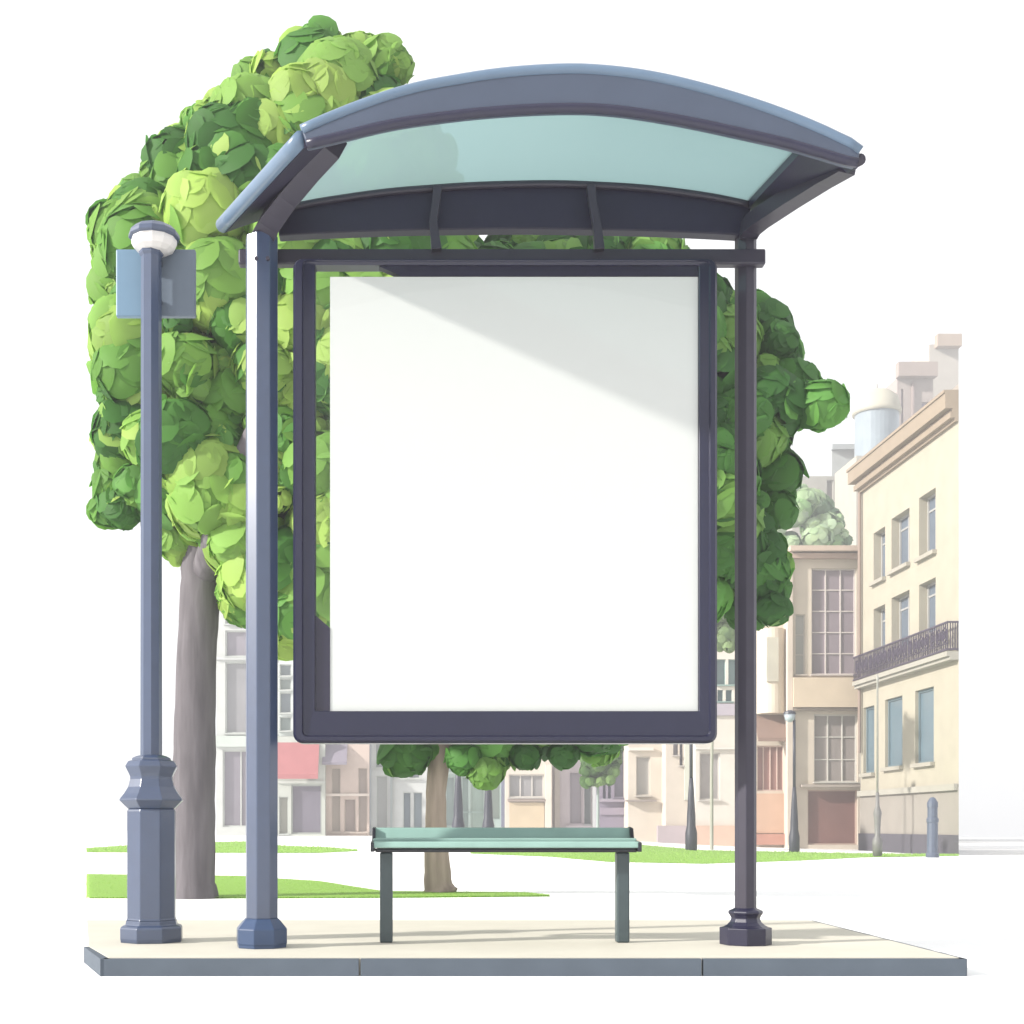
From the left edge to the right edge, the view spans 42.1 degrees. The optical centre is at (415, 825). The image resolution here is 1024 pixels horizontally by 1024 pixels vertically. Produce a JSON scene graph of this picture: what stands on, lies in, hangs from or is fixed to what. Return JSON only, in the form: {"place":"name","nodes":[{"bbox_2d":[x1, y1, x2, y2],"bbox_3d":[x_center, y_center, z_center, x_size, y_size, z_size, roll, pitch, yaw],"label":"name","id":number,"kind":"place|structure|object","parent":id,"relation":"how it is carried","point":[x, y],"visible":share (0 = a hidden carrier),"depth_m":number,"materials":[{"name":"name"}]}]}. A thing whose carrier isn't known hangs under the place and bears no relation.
{"place":"outdoors","nodes":[
{"label":"outdoors","id":0,"kind":"place"},
{"bbox_2d":[86,841,357,852],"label":"grass","id":1,"kind":"structure","parent":0,"point":[231,846],"depth_m":29.12,"materials":[{"name":"green plant"}]},
{"bbox_2d":[86,874,549,898],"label":"grass","id":2,"kind":"structure","parent":0,"point":[106,885],"depth_m":12.09,"materials":[{"name":"green plant"}]},
{"bbox_2d":[0,831,1023,1023],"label":"ground","id":3,"kind":"structure","parent":0,"point":[967,903],"depth_m":8.12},
{"bbox_2d":[216,610,278,835],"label":"townhouse","id":4,"kind":"structure","parent":3,"relation":"on","point":[231,734],"depth_m":60.12,"materials":[{"name":"paint"}]},
{"bbox_2d":[224,631,245,657],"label":"window","id":5,"kind":"structure","parent":4,"relation":"in","point":[235,640],"depth_m":60.17,"materials":[{"name":"glass"}]},
{"bbox_2d":[224,662,245,734],"bbox_3d":[-7.507,-5.768,60.065,2.377,3.304,0.370,0,0,0],"label":"window","id":6,"kind":"structure","parent":4,"relation":"in","point":[235,671],"depth_m":60.17,"materials":[{"name":"glass"}]},
{"bbox_2d":[85,15,478,898],"bbox_3d":[-1.101,-3.054,11.183,3.367,7.448,2.176,0,0,0],"label":"broadleaf tree","id":7,"kind":"object","parent":3,"relation":"on","point":[209,155],"visible":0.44,"depth_m":10.47,"materials":[{"name":"green plant"}]},
{"bbox_2d":[278,736,325,835],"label":"shop","id":8,"kind":"structure","parent":3,"relation":"on","point":[301,790],"depth_m":59.30,"materials":[{"name":"paint"}]},
{"bbox_2d":[278,797,288,834],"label":"window","id":9,"kind":"structure","parent":8,"relation":"in","point":[283,801],"depth_m":59.47,"materials":[{"name":"glass"}]},
{"bbox_2d":[278,660,292,735],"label":"townhouse","id":10,"kind":"structure","parent":8,"relation":"on","point":[285,690],"depth_m":59.70,"materials":[{"name":"paint"}]},
{"bbox_2d":[278,665,291,676],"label":"window","id":11,"kind":"structure","parent":10,"relation":"in","point":[285,670],"depth_m":59.77,"materials":[{"name":"glass"}]},
{"bbox_2d":[278,679,291,690],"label":"window","id":12,"kind":"structure","parent":10,"relation":"in","point":[285,684],"depth_m":59.77,"materials":[{"name":"glass"}]},
{"bbox_2d":[278,693,291,713],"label":"window","id":13,"kind":"structure","parent":10,"relation":"in","point":[285,698],"depth_m":59.77,"materials":[{"name":"glass"}]},
{"bbox_2d":[278,717,291,731],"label":"window","id":14,"kind":"structure","parent":10,"relation":"in","point":[285,722],"depth_m":59.77,"materials":[{"name":"glass"}]},
{"bbox_2d":[291,785,321,833],"bbox_3d":[-4.899,-0.731,59.475,1.375,2.206,0.150,0,0,0],"label":"window","id":15,"kind":"structure","parent":8,"relation":"in","point":[306,800],"depth_m":59.47,"materials":[{"name":"paint"}]},
{"bbox_2d":[322,744,369,835],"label":"townhouse","id":16,"kind":"structure","parent":3,"relation":"on","point":[347,789],"depth_m":59.80,"materials":[{"name":"paint"}]},
{"bbox_2d":[330,768,341,832],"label":"window","id":17,"kind":"structure","parent":16,"relation":"in","point":[335,771],"depth_m":59.98,"materials":[{"name":"glass"}]},
{"bbox_2d":[343,799,356,832],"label":"window","id":18,"kind":"structure","parent":16,"relation":"in","point":[349,804],"depth_m":59.98,"materials":[{"name":"paint"}]},
{"bbox_2d":[357,768,368,832],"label":"window","id":19,"kind":"structure","parent":16,"relation":"in","point":[362,772],"depth_m":59.98,"materials":[{"name":"glass"}]},
{"bbox_2d":[370,744,427,835],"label":"townhouse","id":20,"kind":"structure","parent":3,"relation":"on","point":[396,802],"depth_m":60.40,"materials":[{"name":"paint"}]},
{"bbox_2d":[374,744,382,768],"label":"window","id":21,"kind":"structure","parent":20,"relation":"in","point":[379,766],"depth_m":60.57,"materials":[{"name":"glass"}]},
{"bbox_2d":[376,776,387,827],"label":"window","id":22,"kind":"structure","parent":20,"relation":"in","point":[381,781],"depth_m":60.57,"materials":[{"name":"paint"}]},
{"bbox_2d":[393,777,406,779],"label":"window","id":23,"kind":"structure","parent":20,"relation":"in","point":[395,778],"depth_m":60.37,"materials":[{"name":"paint"}]},
{"bbox_2d":[403,792,410,827],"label":"window","id":24,"kind":"structure","parent":20,"relation":"in","point":[406,795],"depth_m":60.57,"materials":[{"name":"glass"}]},
{"bbox_2d":[408,775,420,779],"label":"window","id":25,"kind":"structure","parent":20,"relation":"in","point":[415,777],"depth_m":60.37,"materials":[{"name":"paint"}]},
{"bbox_2d":[413,792,421,827],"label":"window","id":26,"kind":"structure","parent":20,"relation":"in","point":[417,796],"depth_m":60.57,"materials":[{"name":"glass"}]},
{"bbox_2d":[452,775,464,827],"bbox_3d":[1.162,-1.967,39.429,0.570,5.000,0.440,0,0,0],"label":"street lamp","id":27,"kind":"object","parent":3,"relation":"on","point":[458,821],"visible":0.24,"depth_m":39.33,"materials":[{"name":"metal"}]},
{"bbox_2d":[446,768,504,827],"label":"shop","id":28,"kind":"structure","parent":3,"relation":"on","point":[473,798],"depth_m":61.67,"materials":[{"name":"paint"}]},
{"bbox_2d":[482,790,493,827],"bbox_3d":[2.179,-1.957,41.654,0.570,5.000,0.440,0,0,0],"label":"street lamp","id":29,"kind":"object","parent":3,"relation":"on","point":[488,821],"visible":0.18,"depth_m":41.54,"materials":[{"name":"metal"}]},
{"bbox_2d":[84,920,966,975],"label":"kerb","id":30,"kind":"structure","parent":3,"relation":"on","point":[99,964],"depth_m":5.49,"materials":[{"name":"grey concrete"}]},
{"bbox_2d":[504,760,551,827],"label":"townhouse","id":31,"kind":"structure","parent":3,"relation":"on","point":[528,798],"depth_m":60.90,"materials":[{"name":"paint"}]},
{"bbox_2d":[508,774,544,798],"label":"window","id":32,"kind":"structure","parent":31,"relation":"in","point":[521,786],"depth_m":61.07,"materials":[{"name":"paint"}]},
{"bbox_2d":[509,803,543,827],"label":"wall","id":33,"kind":"structure","parent":31,"relation":"in","point":[521,815],"depth_m":60.85,"materials":[{"name":"paint"}]},
{"bbox_2d":[552,760,595,827],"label":"townhouse","id":34,"kind":"structure","parent":3,"relation":"on","point":[573,803],"depth_m":61.60,"materials":[{"name":"paint"}]},
{"bbox_2d":[568,772,582,825],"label":"window","id":35,"kind":"structure","parent":34,"relation":"in","point":[575,788],"depth_m":61.77,"materials":[{"name":"paint"}]},
{"bbox_2d":[583,788,591,825],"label":"window","id":36,"kind":"structure","parent":34,"relation":"in","point":[587,792],"depth_m":61.77,"materials":[{"name":"glass"}]},
{"bbox_2d":[579,746,623,827],"bbox_3d":[6.978,-2.256,50.080,2.116,5.869,2.068,0,0,0],"label":"broadleaf tree","id":37,"kind":"object","parent":3,"relation":"on","point":[598,776],"visible":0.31,"depth_m":49.53,"materials":[{"name":"green plant"}]},
{"bbox_2d":[599,751,624,827],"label":"townhouse","id":38,"kind":"structure","parent":3,"relation":"on","point":[611,806],"depth_m":60.60,"materials":[{"name":"paint"}]},
{"bbox_2d":[603,785,605,798],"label":"window","id":39,"kind":"structure","parent":38,"relation":"in","point":[604,786],"depth_m":60.77,"materials":[{"name":"paint"}]},
{"bbox_2d":[608,786,610,798],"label":"window","id":40,"kind":"structure","parent":38,"relation":"in","point":[609,787],"depth_m":60.77,"materials":[{"name":"glass"}]},
{"bbox_2d":[613,751,623,798],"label":"window","id":41,"kind":"structure","parent":38,"relation":"in","point":[619,783],"depth_m":60.77,"materials":[{"name":"glass"}]},
{"bbox_2d":[376,235,849,891],"bbox_3d":[1.722,-2.426,12.043,4.157,6.352,2.271,0,0,0],"label":"broadleaf tree","id":42,"kind":"object","parent":3,"relation":"on","point":[796,393],"visible":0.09,"depth_m":11.64,"materials":[{"name":"green plant"}]},
{"bbox_2d":[624,744,661,841],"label":"townhouse","id":43,"kind":"structure","parent":3,"relation":"on","point":[643,791],"depth_m":59.40,"materials":[{"name":"paint"}]},
{"bbox_2d":[635,757,651,796],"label":"window","id":44,"kind":"structure","parent":43,"relation":"in","point":[642,763],"depth_m":59.57,"materials":[{"name":"paint"}]},
{"bbox_2d":[657,744,689,843],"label":"townhouse","id":45,"kind":"structure","parent":3,"relation":"on","point":[675,776],"depth_m":58.40,"materials":[{"name":"paint"}]},
{"bbox_2d":[672,744,679,755],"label":"window","id":46,"kind":"structure","parent":45,"relation":"in","point":[675,746],"depth_m":58.57,"materials":[{"name":"paint"}]},
{"bbox_2d":[678,744,684,766],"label":"window","id":47,"kind":"structure","parent":45,"relation":"in","point":[680,765],"depth_m":58.57,"materials":[{"name":"glass"}]},
{"bbox_2d":[693,651,734,845],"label":"townhouse","id":48,"kind":"structure","parent":3,"relation":"on","point":[724,790],"depth_m":57.60,"materials":[{"name":"paint"}]},
{"bbox_2d":[698,753,721,800],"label":"window","id":49,"kind":"structure","parent":48,"relation":"in","point":[704,757],"depth_m":57.76,"materials":[{"name":"glass"}]},
{"bbox_2d":[717,690,724,702],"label":"window","id":50,"kind":"structure","parent":48,"relation":"in","point":[719,692],"depth_m":57.76,"materials":[{"name":"paint"}]},
{"bbox_2d":[717,659,727,685],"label":"window","id":51,"kind":"structure","parent":48,"relation":"in","point":[720,662],"depth_m":57.76,"materials":[{"name":"paint"}]},
{"bbox_2d":[725,690,733,702],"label":"window","id":52,"kind":"structure","parent":48,"relation":"in","point":[728,692],"depth_m":57.76,"materials":[{"name":"paint"}]},
{"bbox_2d":[728,659,734,685],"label":"window","id":53,"kind":"structure","parent":48,"relation":"in","point":[731,662],"depth_m":57.76,"materials":[{"name":"paint"}]},
{"bbox_2d":[710,614,734,849],"bbox_3d":[10.507,-3.442,46.313,1.824,8.676,1.824,0,0,0],"label":"broadleaf tree","id":54,"kind":"object","parent":3,"relation":"on","point":[725,637],"visible":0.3,"depth_m":45.79,"materials":[{"name":"green plant"}]},
{"bbox_2d":[757,625,785,847],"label":"townhouse","id":55,"kind":"structure","parent":3,"relation":"on","point":[771,731],"depth_m":56.38,"materials":[{"name":"paint"}]},
{"bbox_2d":[766,637,778,681],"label":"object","id":56,"kind":"structure","parent":55,"relation":"in","point":[772,643],"depth_m":55.74,"materials":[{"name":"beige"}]},
{"bbox_2d":[786,476,834,538],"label":"tower block","id":57,"kind":"structure","parent":3,"relation":"on","point":[825,484],"depth_m":84.00,"materials":[{"name":"paint"}]},
{"bbox_2d":[827,480,834,501],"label":"window","id":58,"kind":"structure","parent":57,"relation":"in","point":[829,482],"depth_m":84.17,"materials":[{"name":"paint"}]},
{"bbox_2d":[777,484,852,546],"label":"broadleaf tree","id":59,"kind":"object","parent":3,"relation":"on","point":[820,520],"visible":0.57,"depth_m":66.56,"materials":[{"name":"green plant"}]},
{"bbox_2d":[783,545,860,849],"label":"townhouse","id":60,"kind":"structure","parent":3,"relation":"on","point":[820,626],"depth_m":55.50,"materials":[{"name":"paint"}]},
{"bbox_2d":[794,615,806,675],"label":"window","id":61,"kind":"structure","parent":60,"relation":"in","point":[799,618],"depth_m":55.56,"materials":[{"name":"glass"}]},
{"bbox_2d":[808,790,856,844],"bbox_3d":[17.423,-0.348,55.575,2.088,2.302,0.150,0,0,0],"label":"door","id":62,"kind":"structure","parent":60,"relation":"in","point":[832,814],"depth_m":55.56,"materials":[{"name":"paint"}]},
{"bbox_2d":[810,569,857,675],"bbox_3d":[17.476,-8.511,55.465,1.980,4.496,0.370,0,0,0],"label":"window","id":63,"kind":"structure","parent":60,"relation":"in","point":[833,590],"depth_m":55.56,"materials":[{"name":"glass"}]},
{"bbox_2d":[813,714,859,782],"bbox_3d":[17.557,-3.212,55.465,1.927,2.890,0.370,0,0,0],"label":"window","id":64,"kind":"structure","parent":60,"relation":"in","point":[835,735],"depth_m":55.56,"materials":[{"name":"glass"}]},
{"bbox_2d":[811,444,853,475],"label":"tower block","id":65,"kind":"structure","parent":3,"relation":"on","point":[834,459],"depth_m":92.00,"materials":[{"name":"paint"}]},
{"bbox_2d":[835,384,901,790],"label":"round tower","id":66,"kind":"structure","parent":3,"relation":"on","point":[876,412],"depth_m":79.19,"materials":[{"name":"paint"}]},
{"bbox_2d":[846,384,958,853],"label":"apartment building","id":67,"kind":"structure","parent":3,"relation":"on","point":[903,478],"depth_m":48.38,"materials":[{"name":"paint"}]},
{"bbox_2d":[859,706,874,776],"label":"window","id":68,"kind":"structure","parent":67,"relation":"in","point":[870,710],"depth_m":53.34,"materials":[{"name":"glass"}]},
{"bbox_2d":[869,532,885,586],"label":"window","id":69,"kind":"structure","parent":67,"relation":"in","point":[883,577],"depth_m":52.36,"materials":[{"name":"paint"}]},
{"bbox_2d":[881,608,884,653],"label":"window","id":70,"kind":"structure","parent":67,"relation":"in","point":[882,610],"depth_m":52.40,"materials":[{"name":"paint"}]},
{"bbox_2d":[880,696,902,771],"bbox_3d":[18.170,-3.476,50.291,0.400,2.763,2.019,0,0,0],"label":"window","id":71,"kind":"structure","parent":67,"relation":"in","point":[894,705],"depth_m":50.57,"materials":[{"name":"glass"}]},
{"bbox_2d":[886,513,909,575],"bbox_3d":[18.260,-10.612,49.594,0.580,2.152,2.034,0,0,0],"label":"window","id":72,"kind":"structure","parent":67,"relation":"in","point":[904,562],"depth_m":50.10,"materials":[{"name":"paint"}]},
{"bbox_2d":[899,594,908,647],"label":"window","id":73,"kind":"structure","parent":67,"relation":"in","point":[903,601],"depth_m":50.12,"materials":[{"name":"paint"}]},
{"bbox_2d":[910,687,934,767],"bbox_3d":[18.170,-3.490,47.253,0.400,2.787,1.925,0,0,0],"label":"window","id":74,"kind":"structure","parent":67,"relation":"in","point":[926,697],"depth_m":47.48,"materials":[{"name":"paint"}]},
{"bbox_2d":[914,493,936,562],"bbox_3d":[18.260,-10.640,46.984,0.580,2.318,1.729,0,0,0],"label":"window","id":75,"kind":"structure","parent":67,"relation":"in","point":[931,501],"depth_m":47.40,"materials":[{"name":"paint"}]},
{"bbox_2d":[927,581,935,631],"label":"window","id":76,"kind":"structure","parent":67,"relation":"in","point":[931,588],"depth_m":47.49,"materials":[{"name":"paint"}]},
{"bbox_2d":[887,362,937,425],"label":"tower block","id":77,"kind":"structure","parent":3,"relation":"on","point":[911,385],"depth_m":86.00,"materials":[{"name":"paint"}]},
{"bbox_2d":[901,390,902,424],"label":"window","id":78,"kind":"structure","parent":77,"relation":"in","point":[901,390],"depth_m":86.16,"materials":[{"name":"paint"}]},
{"bbox_2d":[926,797,938,857],"bbox_3d":[14.961,0.052,38.376,0.380,1.750,0.380,0,0,0],"label":"bollard","id":79,"kind":"object","parent":3,"relation":"on","point":[932,820],"visible":1,"depth_m":38.25,"materials":[{"name":"metal"}]},
{"bbox_2d":[911,333,961,397],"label":"tower block","id":80,"kind":"structure","parent":3,"relation":"on","point":[943,350],"depth_m":94.00,"materials":[{"name":"paint"}]},
{"bbox_2d":[0,0,1023,836],"label":"sky","id":81,"kind":"structure","parent":0,"point":[925,239],"materials":[{"name":"white"}]},
{"bbox_2d":[87,920,957,975],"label":"pavement","id":82,"kind":"structure","parent":0,"point":[359,939],"depth_m":6.29,"materials":[{"name":"beige concrete"}]},
{"bbox_2d":[119,220,182,943],"bbox_3d":[-1.255,-1.153,6.290,0.289,3.406,0.289,0,0,-7],"label":"street lamp","id":83,"kind":"object","parent":82,"relation":"on","point":[151,799],"visible":1,"depth_m":6.24,"materials":[{"name":"grey metal"}]},
{"bbox_2d":[116,249,195,317],"bbox_3d":[-1.252,-2.611,6.367,0.382,0.323,0.075,0,0,0],"label":"sign board","id":84,"kind":"object","parent":83,"relation":"attached to","point":[178,283],"visible":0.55,"depth_m":6.37,"materials":[{"name":"blue paint"}]},
{"bbox_2d":[371,827,641,942],"bbox_3d":[0.416,0.278,6.267,1.252,0.544,0.314,0,0,0],"label":"bench","id":85,"kind":"object","parent":82,"relation":"on","point":[621,843],"visible":1,"depth_m":6.21,"materials":[{"name":"green paint"}]},
{"bbox_2d":[216,63,865,948],"bbox_3d":[0.422,-1.220,5.705,2.690,3.539,1.103,0,0,0],"label":"bus shelter","id":86,"kind":"object","parent":82,"relation":"on","point":[598,153],"visible":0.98,"depth_m":5.93,"materials":[{"name":"blue paint"}]},
{"bbox_2d":[293,259,716,743],"bbox_3d":[0.402,-1.462,6.000,1.910,2.183,0.090,0,0,0],"label":"advertising panel","id":87,"kind":"object","parent":86,"relation":"hanging from","point":[523,501],"visible":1,"depth_m":5.99,"materials":[{"name":"blue paint"}]},
{"bbox_2d":[470,845,958,863],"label":"grass","id":88,"kind":"structure","parent":0,"point":[656,854],"depth_m":31.95,"materials":[{"name":"green plant"}]},
{"bbox_2d":[685,744,696,849],"bbox_3d":[8.609,-1.711,41.900,0.570,5.000,0.440,0,0,0],"label":"street lamp","id":89,"kind":"object","parent":88,"relation":"on","point":[691,837],"visible":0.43,"depth_m":41.80,"materials":[{"name":"metal"}]},
{"bbox_2d":[784,710,799,851],"bbox_3d":[13.199,-1.555,46.563,0.570,5.000,0.440,0,0,0],"label":"street lamp","id":90,"kind":"object","parent":88,"relation":"on","point":[794,836],"visible":0.98,"depth_m":46.47,"materials":[{"name":"metal"}]},
{"bbox_2d":[872,674,882,856],"bbox_3d":[13.645,-1.773,39.176,0.300,5.400,0.285,0,0,0],"label":"street lamp","id":91,"kind":"object","parent":88,"relation":"on","point":[877,842],"visible":0.95,"depth_m":39.14,"materials":[{"name":"grey metal"}]}
]}

